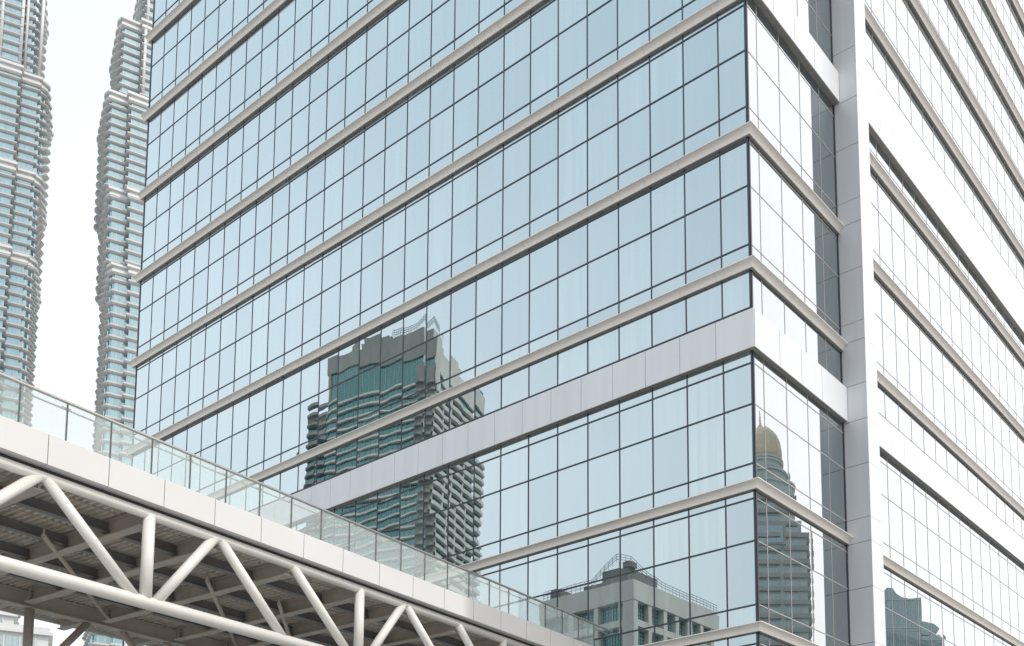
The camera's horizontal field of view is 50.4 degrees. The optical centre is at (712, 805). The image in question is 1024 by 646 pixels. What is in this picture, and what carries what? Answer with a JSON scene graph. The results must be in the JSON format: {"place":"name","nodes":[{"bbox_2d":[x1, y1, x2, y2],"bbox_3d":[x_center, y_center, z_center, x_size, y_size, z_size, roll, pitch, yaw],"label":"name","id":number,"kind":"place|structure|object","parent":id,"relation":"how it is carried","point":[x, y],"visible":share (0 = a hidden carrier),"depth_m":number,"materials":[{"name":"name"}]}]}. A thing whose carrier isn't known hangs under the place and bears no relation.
{"place":"outdoors","nodes":[
{"label":"outdoors","id":0,"kind":"place"},
{"bbox_2d":[0,611,17,623],"bbox_3d":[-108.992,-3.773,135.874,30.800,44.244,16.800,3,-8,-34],"label":"building","id":1,"kind":"structure","parent":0,"point":[9,618],"depth_m":139.52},
{"bbox_2d":[0,623,52,645],"bbox_3d":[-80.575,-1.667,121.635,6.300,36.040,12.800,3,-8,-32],"label":"white building","id":2,"kind":"structure","parent":0,"point":[11,634],"depth_m":118.34,"materials":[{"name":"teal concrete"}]},
{"bbox_2d":[0,0,53,624],"bbox_3d":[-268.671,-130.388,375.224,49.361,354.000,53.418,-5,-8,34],"label":"skyscraper","id":3,"kind":"structure","parent":0,"point":[26,127],"depth_m":379.59,"materials":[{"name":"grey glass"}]},
{"bbox_2d":[18,0,135,645],"label":"sky","id":4,"kind":"structure","parent":0,"point":[80,41],"materials":[{"name":"white"}]},
{"bbox_2d":[82,0,153,645],"bbox_3d":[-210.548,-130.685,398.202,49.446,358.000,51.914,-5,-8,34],"label":"skyscraper","id":5,"kind":"structure","parent":0,"point":[121,138],"depth_m":386.82,"materials":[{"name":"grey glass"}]},
{"label":"ground","id":6,"kind":"structure","parent":0,"visible":0},
{"bbox_2d":[0,372,611,645],"bbox_3d":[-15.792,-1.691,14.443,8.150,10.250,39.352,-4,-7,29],"label":"footbridge","id":7,"kind":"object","parent":6,"relation":"on","point":[94,542],"visible":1,"depth_m":20.41,"materials":[{"name":"grey metal"}]},
{"bbox_2d":[122,0,1023,645],"bbox_3d":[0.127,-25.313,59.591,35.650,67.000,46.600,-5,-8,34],"label":"office building","id":8,"kind":"structure","parent":6,"relation":"on","point":[662,322],"depth_m":36.62,"materials":[{"name":"blue glass"}]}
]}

